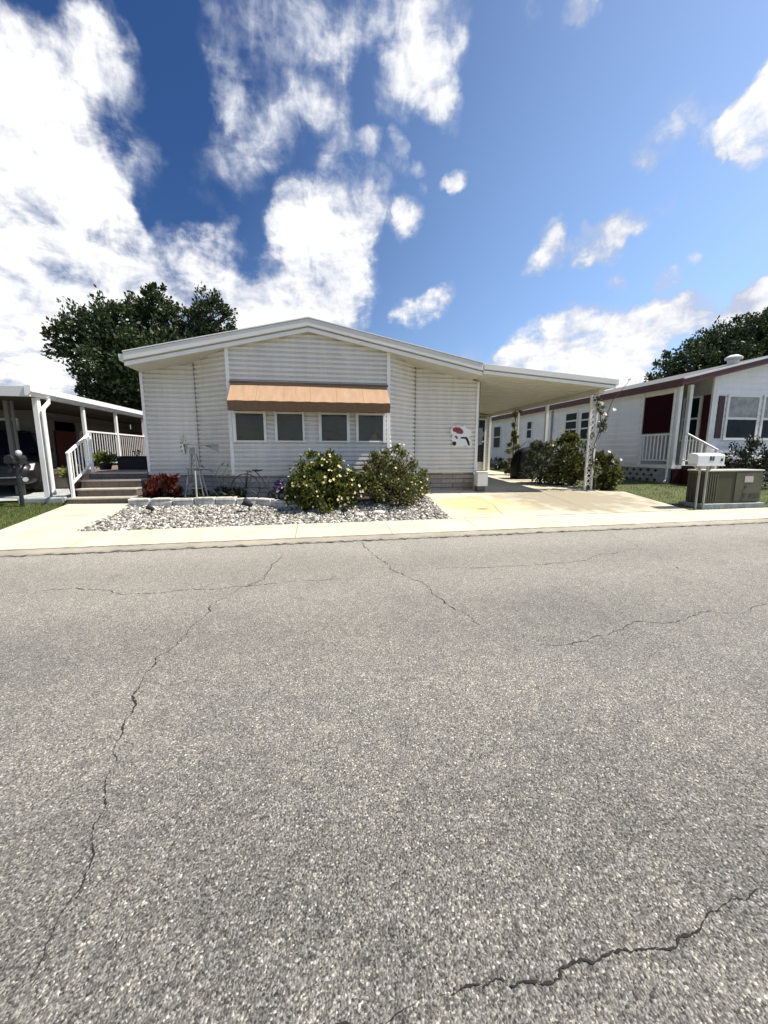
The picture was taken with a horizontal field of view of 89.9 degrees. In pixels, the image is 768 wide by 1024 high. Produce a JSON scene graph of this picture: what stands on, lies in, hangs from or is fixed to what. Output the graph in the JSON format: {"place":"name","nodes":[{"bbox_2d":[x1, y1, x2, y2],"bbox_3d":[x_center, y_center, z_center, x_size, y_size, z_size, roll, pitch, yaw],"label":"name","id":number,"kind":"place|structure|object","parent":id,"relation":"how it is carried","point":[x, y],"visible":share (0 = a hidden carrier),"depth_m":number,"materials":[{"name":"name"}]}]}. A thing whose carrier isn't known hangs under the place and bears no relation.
{"place":"outdoors","nodes":[
{"label":"outdoors","id":0,"kind":"place"},
{"bbox_2d":[0,504,128,533],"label":"walkway","id":1,"kind":"structure","parent":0,"point":[66,518],"depth_m":6.66,"materials":[{"name":"concrete"}]},
{"bbox_2d":[55,464,84,496],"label":"potted plant","id":2,"kind":"object","parent":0,"point":[77,485],"visible":0.52,"depth_m":8.42,"materials":[{"name":"green plant"}]},
{"bbox_2d":[0,478,149,500],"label":"neighbour driveway","id":3,"kind":"structure","parent":0,"point":[7,493],"depth_m":8.94,"materials":[{"name":"grey concrete"}]},
{"bbox_2d":[0,430,53,491],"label":"parked car","id":4,"kind":"object","parent":3,"relation":"on","point":[30,473],"visible":0.46,"depth_m":9.06,"materials":[{"name":"grey paint"}]},
{"bbox_2d":[0,523,767,1023],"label":"road","id":5,"kind":"structure","parent":0,"point":[376,791],"depth_m":1.60,"materials":[{"name":"grey asphalt"}]},
{"bbox_2d":[0,519,767,556],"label":"gutter","id":6,"kind":"object","parent":5,"relation":"on","point":[29,552],"visible":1,"depth_m":5.92,"materials":[{"name":"concrete"}]},
{"bbox_2d":[4,518,766,555],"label":"gutter grime","id":7,"kind":"object","parent":5,"relation":"on","point":[353,540],"visible":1,"depth_m":5.84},
{"bbox_2d":[7,537,767,1023],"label":"road crack","id":8,"kind":"object","parent":5,"relation":"on","point":[581,959],"visible":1,"depth_m":1.08,"materials":[{"name":"black asphalt"}]},
{"bbox_2d":[0,508,767,550],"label":"sidewalk","id":9,"kind":"structure","parent":0,"point":[28,541],"depth_m":6.38,"materials":[{"name":"concrete"}]},
{"bbox_2d":[0,459,767,529],"bbox_3d":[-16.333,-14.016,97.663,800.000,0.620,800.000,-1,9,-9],"label":"ground","id":10,"kind":"structure","parent":0,"point":[652,496],"depth_m":10.30,"materials":[{"name":"green plant"}]},
{"bbox_2d":[3,450,27,506],"bbox_3d":[-7.235,-0.621,7.626,0.342,1.195,0.380,-1,9,-9],"label":"mailbox","id":11,"kind":"object","parent":10,"relation":"on","point":[17,458],"visible":0.98,"depth_m":7.59,"materials":[{"name":"metal"}]},
{"bbox_2d":[0,501,68,528],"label":"grass","id":12,"kind":"structure","parent":10,"relation":"on","point":[19,509],"depth_m":7.37,"materials":[{"name":"green plant"}]},
{"bbox_2d":[17,497,67,503],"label":"parking kerb","id":13,"kind":"structure","parent":10,"relation":"on","point":[45,499],"depth_m":8.02,"materials":[{"name":"grey concrete"}]},
{"bbox_2d":[0,385,146,496],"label":"manufactured house","id":14,"kind":"structure","parent":10,"relation":"on","point":[60,424],"depth_m":10.28,"materials":[{"name":"metal"}]},
{"bbox_2d":[0,418,19,430],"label":"window","id":15,"kind":"structure","parent":14,"relation":"in","point":[2,420],"depth_m":10.24,"materials":[{"name":"grey glass"}]},
{"bbox_2d":[54,421,78,466],"bbox_3d":[-9.541,-2.043,11.599,0.100,1.310,0.950,-1,9,-9],"label":"door","id":16,"kind":"structure","parent":14,"relation":"in","point":[64,440],"depth_m":11.46,"materials":[{"name":"red wood"}]},
{"bbox_2d":[79,431,107,458],"bbox_3d":[-9.807,-2.256,13.034,0.060,0.870,1.500,-1,9,-9],"label":"window","id":17,"kind":"structure","parent":14,"relation":"in","point":[80,434],"depth_m":13.13,"materials":[{"name":"grey glass"}]},
{"bbox_2d":[108,434,122,455],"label":"window","id":18,"kind":"structure","parent":14,"relation":"in","point":[121,448],"depth_m":14.21,"materials":[{"name":"grey glass"}]},
{"bbox_2d":[122,433,143,455],"bbox_3d":[-8.703,-2.244,13.474,0.990,1.052,0.086,-1,9,-9],"label":"railing","id":19,"kind":"object","parent":14,"relation":"hanging from","point":[133,444],"visible":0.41,"depth_m":13.44,"materials":[{"name":"metal"}]},
{"bbox_2d":[65,433,152,503],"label":"front steps","id":20,"kind":"structure","parent":10,"relation":"on","point":[119,486],"depth_m":8.19,"materials":[{"name":"white wood"}]},
{"bbox_2d":[87,449,117,469],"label":"potted plant","id":21,"kind":"object","parent":20,"relation":"on","point":[104,458],"visible":0.98,"depth_m":9.34,"materials":[{"name":"green plant"}]},
{"bbox_2d":[115,456,147,468],"bbox_3d":[-6.231,-1.256,9.762,0.820,0.325,0.490,-1,9,-9],"label":"storage box","id":22,"kind":"object","parent":20,"relation":"on","point":[131,462],"visible":0.59,"depth_m":9.53,"materials":[{"name":"black plastic"}]},
{"bbox_2d":[40,281,238,410],"bbox_3d":[-10.733,-6.130,17.731,8.828,8.425,4.742,-1,9,-9],"label":"broadleaf tree","id":23,"kind":"object","parent":10,"relation":"on","point":[102,338],"visible":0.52,"depth_m":16.70,"materials":[{"name":"green plant"}]},
{"bbox_2d":[177,495,377,506],"bbox_3d":[-2.058,-0.248,8.576,6.280,0.150,1.770,-1,9,-9],"label":"planting bed","id":24,"kind":"object","parent":10,"relation":"on","point":[359,500],"depth_m":8.81,"materials":[{"name":"brown soil"}]},
{"bbox_2d":[128,498,151,505],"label":"edging block","id":25,"kind":"structure","parent":24,"relation":"on","point":[139,501],"depth_m":7.70,"materials":[{"name":"grey concrete"}]},
{"bbox_2d":[150,497,173,505],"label":"edging block","id":26,"kind":"structure","parent":24,"relation":"on","point":[159,501],"depth_m":7.75,"materials":[{"name":"grey concrete"}]},
{"bbox_2d":[142,472,184,497],"bbox_3d":[-4.714,-0.473,8.206,0.876,0.786,0.666,-1,9,-9],"label":"red shrub","id":27,"kind":"object","parent":24,"relation":"on","point":[161,484],"visible":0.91,"depth_m":8.13,"materials":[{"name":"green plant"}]},
{"bbox_2d":[173,497,194,505],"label":"edging block","id":28,"kind":"structure","parent":24,"relation":"on","point":[183,501],"depth_m":7.81,"materials":[{"name":"grey concrete"}]},
{"bbox_2d":[184,486,211,497],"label":"plant","id":29,"kind":"object","parent":24,"relation":"on","point":[199,492],"visible":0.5,"depth_m":8.18,"materials":[{"name":"green plant"}]},
{"bbox_2d":[194,497,215,505],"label":"edging block","id":30,"kind":"structure","parent":24,"relation":"on","point":[205,500],"depth_m":7.86,"materials":[{"name":"grey concrete"}]},
{"bbox_2d":[200,462,229,494],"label":"plant","id":31,"kind":"object","parent":24,"relation":"on","point":[227,475],"visible":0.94,"depth_m":8.24,"materials":[{"name":"plant"}]},
{"bbox_2d":[212,485,235,496],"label":"plant","id":32,"kind":"object","parent":24,"relation":"on","point":[221,491],"visible":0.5,"depth_m":8.34,"materials":[{"name":"green plant"}]},
{"bbox_2d":[215,496,236,504],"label":"edging block","id":33,"kind":"structure","parent":24,"relation":"on","point":[226,500],"depth_m":7.91,"materials":[{"name":"grey concrete"}]},
{"bbox_2d":[222,486,247,497],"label":"plant","id":34,"kind":"object","parent":24,"relation":"on","point":[238,494],"visible":0.66,"depth_m":8.27,"materials":[{"name":"green plant"}]},
{"bbox_2d":[237,497,256,504],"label":"edging block","id":35,"kind":"structure","parent":24,"relation":"on","point":[252,500],"depth_m":7.95,"materials":[{"name":"grey concrete"}]},
{"bbox_2d":[231,469,285,498],"bbox_3d":[-2.650,-0.558,8.139,1.115,0.698,0.415,-1,9,-9],"label":"bicycle planter","id":36,"kind":"object","parent":24,"relation":"on","point":[277,488],"visible":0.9,"depth_m":8.12,"materials":[{"name":"metal"}]},
{"bbox_2d":[256,498,274,505],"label":"edging block","id":37,"kind":"structure","parent":24,"relation":"on","point":[264,501],"depth_m":7.93,"materials":[{"name":"grey concrete"}]},
{"bbox_2d":[271,499,287,507],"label":"edging block","id":38,"kind":"structure","parent":24,"relation":"on","point":[280,503],"depth_m":7.80,"materials":[{"name":"grey concrete"}]},
{"bbox_2d":[287,500,304,508],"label":"edging block","id":39,"kind":"structure","parent":24,"relation":"on","point":[292,505],"depth_m":7.70,"materials":[{"name":"grey concrete"}]},
{"bbox_2d":[118,317,484,497],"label":"manufactured house","id":40,"kind":"structure","parent":10,"relation":"on","point":[273,401],"depth_m":8.61,"materials":[{"name":"white plastic"}]},
{"bbox_2d":[232,410,266,441],"bbox_3d":[-2.934,-1.898,8.390,0.705,0.745,0.048,-1,9,-9],"label":"window","id":41,"kind":"structure","parent":40,"relation":"in","point":[248,426],"depth_m":8.39,"materials":[{"name":"grey glass"}]},
{"bbox_2d":[274,411,304,442],"bbox_3d":[-2.090,-1.920,8.528,0.645,0.745,0.048,-1,9,-9],"label":"window","id":42,"kind":"structure","parent":40,"relation":"in","point":[289,426],"depth_m":8.53,"materials":[{"name":"grey glass"}]},
{"bbox_2d":[318,412,349,442],"bbox_3d":[-1.126,-1.944,8.686,0.700,0.745,0.048,-1,9,-9],"label":"window","id":43,"kind":"structure","parent":40,"relation":"in","point":[333,427],"depth_m":8.69,"materials":[{"name":"grey glass"}]},
{"bbox_2d":[356,413,385,442],"bbox_3d":[-0.302,-1.965,8.821,0.690,0.745,0.048,-1,9,-9],"label":"window","id":44,"kind":"structure","parent":40,"relation":"in","point":[370,427],"depth_m":8.82,"materials":[{"name":"grey glass"}]},
{"bbox_2d":[450,424,471,446],"bbox_3d":[1.973,-1.941,9.822,0.599,0.589,0.016,-1,9,-9],"label":"wall plaque","id":45,"kind":"object","parent":40,"relation":"attached to","point":[461,434],"depth_m":9.82,"materials":[{"name":"white metal"}]},
{"bbox_2d":[477,415,488,470],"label":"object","id":46,"kind":"structure","parent":40,"relation":"in","point":[482,455],"depth_m":16.28,"materials":[{"name":"white plastic"}]},
{"bbox_2d":[477,419,486,469],"bbox_3d":[4.087,-2.839,16.246,0.410,2.140,0.060,-1,9,-9],"label":"door","id":47,"kind":"structure","parent":46,"relation":"in","point":[482,422],"depth_m":16.28,"materials":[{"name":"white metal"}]},
{"bbox_2d":[490,457,508,469],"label":"hedge","id":48,"kind":"object","parent":10,"relation":"on","point":[500,465],"visible":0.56,"depth_m":18.26,"materials":[{"name":"green plant"}]},
{"bbox_2d":[510,439,527,461],"bbox_3d":[7.335,-3.194,20.966,0.080,1.437,1.778,-1,9,-9],"label":"side handrail","id":49,"kind":"object","parent":10,"relation":"on","point":[524,442],"visible":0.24,"depth_m":20.23,"materials":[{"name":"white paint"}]},
{"bbox_2d":[519,439,558,483],"bbox_3d":[4.735,-1.492,11.536,1.157,1.404,1.324,9,12,44],"label":"variegated shrub","id":50,"kind":"object","parent":10,"relation":"on","point":[539,467],"visible":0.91,"depth_m":11.26,"materials":[{"name":"green plant"}]},
{"bbox_2d":[581,449,625,490],"bbox_3d":[6.066,-1.102,10.710,1.209,1.273,1.182,-1,9,-9],"label":"broad shrub","id":51,"kind":"object","parent":10,"relation":"on","point":[615,472],"visible":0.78,"depth_m":10.47,"materials":[{"name":"green plant"}]},
{"bbox_2d":[490,354,767,483],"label":"manufactured house","id":52,"kind":"structure","parent":10,"relation":"on","point":[650,423],"depth_m":12.76,"materials":[{"name":"plastic"}]},
{"bbox_2d":[493,425,500,448],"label":"window","id":53,"kind":"structure","parent":52,"relation":"in","point":[497,429],"depth_m":24.01,"materials":[{"name":"grey glass"}]},
{"bbox_2d":[526,420,532,438],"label":"window","id":54,"kind":"structure","parent":52,"relation":"in","point":[529,427],"depth_m":20.32,"materials":[{"name":"black glass"}]},
{"bbox_2d":[564,411,578,432],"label":"window","id":55,"kind":"structure","parent":52,"relation":"in","point":[571,418],"depth_m":16.91,"materials":[{"name":"black glass"}]},
{"bbox_2d":[579,410,593,439],"bbox_3d":[8.411,-3.591,16.008,0.033,1.200,0.750,-1,9,-9],"label":"window","id":56,"kind":"structure","parent":52,"relation":"in","point":[584,418],"depth_m":16.10,"materials":[{"name":"black glass"}]},
{"bbox_2d":[679,395,702,441],"bbox_3d":[10.171,-3.079,12.761,0.033,1.440,0.630,-1,9,-9],"label":"window","id":57,"kind":"structure","parent":52,"relation":"in","point":[697,400],"depth_m":12.64,"materials":[{"name":"glass"}]},
{"bbox_2d":[722,394,761,439],"bbox_3d":[11.445,-3.015,12.288,1.260,1.420,0.033,-1,9,-9],"label":"window","id":58,"kind":"structure","parent":52,"relation":"in","point":[742,413],"depth_m":12.28,"materials":[{"name":"white glass"}]},
{"bbox_2d":[758,394,767,439],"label":"window","id":59,"kind":"structure","parent":52,"relation":"in","point":[763,427],"depth_m":12.44,"materials":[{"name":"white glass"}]},
{"bbox_2d":[671,432,718,484],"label":"porch steps","id":60,"kind":"structure","parent":10,"relation":"on","point":[680,476],"depth_m":12.00,"materials":[{"name":"white wood"}]},
{"bbox_2d":[686,453,724,509],"bbox_3d":[6.935,-0.653,8.343,0.710,1.239,0.240,-1,9,-9],"label":"mailbox","id":61,"kind":"object","parent":10,"relation":"on","point":[700,460],"visible":0.98,"depth_m":8.21,"materials":[{"name":"white metal"}]},
{"bbox_2d":[644,307,767,381],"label":"broadleaf tree","id":62,"kind":"object","parent":10,"relation":"on","point":[746,337],"visible":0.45,"depth_m":29.31,"materials":[{"name":"green plant"}]},
{"bbox_2d":[679,469,764,508],"bbox_3d":[7.875,-0.536,8.939,1.670,0.905,0.580,-1,9,-9],"label":"utility box","id":63,"kind":"object","parent":10,"relation":"on","point":[732,488],"visible":0.76,"depth_m":8.71,"materials":[{"name":"green metal"}]},
{"bbox_2d":[716,435,767,485],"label":"dark round shrub","id":64,"kind":"object","parent":10,"relation":"on","point":[745,454],"visible":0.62,"depth_m":11.57,"materials":[{"name":"green plant"}]},
{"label":"rock bed","id":65,"kind":"structure","parent":10,"relation":"on","visible":0},
{"bbox_2d":[180,434,218,497],"bbox_3d":[-3.761,-0.860,7.955,0.710,1.465,0.400,-1,9,-9],"label":"garden windmill","id":66,"kind":"object","parent":65,"relation":"on","point":[192,450],"visible":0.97,"depth_m":7.86,"materials":[{"name":"metal"}]},
{"bbox_2d":[77,492,451,530],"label":"rock mulch","id":67,"kind":"object","parent":65,"relation":"on","point":[134,517],"visible":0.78,"depth_m":7.12,"materials":[{"name":"grey gravel"}]},
{"bbox_2d":[146,504,154,513],"bbox_3d":[-4.327,-0.021,7.113,0.147,0.267,0.106,-1,9,-9],"label":"ground spotlight","id":68,"kind":"object","parent":67,"relation":"on","point":[150,507],"visible":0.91,"depth_m":7.09,"materials":[{"name":"metal"}]},
{"bbox_2d":[241,498,252,510],"bbox_3d":[-2.612,-0.096,7.341,0.214,0.361,0.152,-1,9,-9],"label":"ground spotlight","id":69,"kind":"object","parent":67,"relation":"on","point":[247,502],"visible":0.94,"depth_m":7.30,"materials":[{"name":"metal"}]},
{"bbox_2d":[341,507,347,514],"bbox_3d":[-0.742,0.023,7.250,0.132,0.243,0.097,-1,9,-9],"label":"ground spotlight","id":70,"kind":"object","parent":67,"relation":"on","point":[344,509],"visible":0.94,"depth_m":7.22,"materials":[{"name":"metal"}]},
{"bbox_2d":[372,510,384,513],"bbox_3d":[-0.105,0.011,7.471,0.254,0.105,0.163,-1,9,-9],"label":"boulder","id":71,"kind":"object","parent":67,"relation":"on","point":[378,512],"visible":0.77,"depth_m":7.42,"materials":[{"name":"white stone"}]},
{"bbox_2d":[276,448,367,513],"bbox_3d":[-1.314,-0.591,7.777,1.495,1.437,1.576,7,11,39],"label":"flowering bush","id":72,"kind":"object","parent":65,"relation":"on","point":[309,485],"visible":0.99,"depth_m":7.58,"materials":[{"name":"green plant"}]},
{"bbox_2d":[350,443,432,507],"bbox_3d":[0.134,-0.738,8.202,1.957,1.501,1.580,-1,9,-9],"label":"green bush","id":73,"kind":"object","parent":65,"relation":"on","point":[387,480],"visible":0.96,"depth_m":8.08,"materials":[{"name":"green plant"}]},
{"bbox_2d":[0,0,767,428],"label":"sky","id":74,"kind":"structure","parent":0,"point":[579,187],"materials":[{"name":"blue"}]},
{"bbox_2d":[425,470,686,518],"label":"driveway","id":75,"kind":"structure","parent":0,"point":[505,495],"depth_m":8.86,"materials":[{"name":"concrete"}]},
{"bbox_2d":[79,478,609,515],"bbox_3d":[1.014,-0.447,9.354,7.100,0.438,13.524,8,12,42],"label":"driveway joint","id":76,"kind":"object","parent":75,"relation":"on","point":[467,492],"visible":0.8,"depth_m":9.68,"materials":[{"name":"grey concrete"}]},
{"bbox_2d":[474,472,488,491],"bbox_3d":[2.494,-0.766,9.915,0.300,0.520,0.270,-1,9,-9],"label":"utility box","id":77,"kind":"object","parent":75,"relation":"on","point":[480,481],"visible":0.98,"depth_m":9.80,"materials":[{"name":"white plastic"}]},
{"bbox_2d":[510,447,535,478],"bbox_3d":[4.717,-1.652,12.945,0.772,1.085,0.570,-1,9,-9],"label":"covered grill","id":78,"kind":"object","parent":75,"relation":"on","point":[519,457],"visible":0.62,"depth_m":12.71,"materials":[{"name":"black fabric"}]},
{"bbox_2d":[473,364,618,489],"bbox_3d":[3.465,-2.515,13.066,3.560,3.094,7.495,-1,9,-9],"label":"carport","id":79,"kind":"object","parent":75,"relation":"on","point":[506,389],"visible":0.62,"depth_m":10.20,"materials":[{"name":"metal"}]},
{"bbox_2d":[504,410,521,473],"bbox_3d":[4.703,-2.510,14.008,0.618,2.439,0.586,1,9,8],"label":"post vine","id":80,"kind":"object","parent":79,"relation":"attached to","point":[515,436],"visible":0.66,"depth_m":13.99,"materials":[{"name":"green plant"}]},
{"bbox_2d":[589,378,630,489],"bbox_3d":[5.881,-2.044,10.163,1.020,2.917,0.400,-3,9,-20],"label":"flowering vine","id":81,"kind":"object","parent":79,"relation":"attached to","point":[602,423],"visible":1,"depth_m":10.06,"materials":[{"name":"green plant"}]},
{"bbox_2d":[542,429,592,485],"bbox_3d":[5.369,-1.534,11.211,1.443,1.845,1.409,3,9,16],"label":"dark shrub","id":82,"kind":"object","parent":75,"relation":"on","point":[571,461],"visible":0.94,"depth_m":11.05,"materials":[{"name":"green plant"}]},
{"bbox_2d":[490,464,767,509],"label":"grass","id":83,"kind":"structure","parent":0,"point":[504,468],"depth_m":10.94,"materials":[{"name":"green plant"}]}
]}

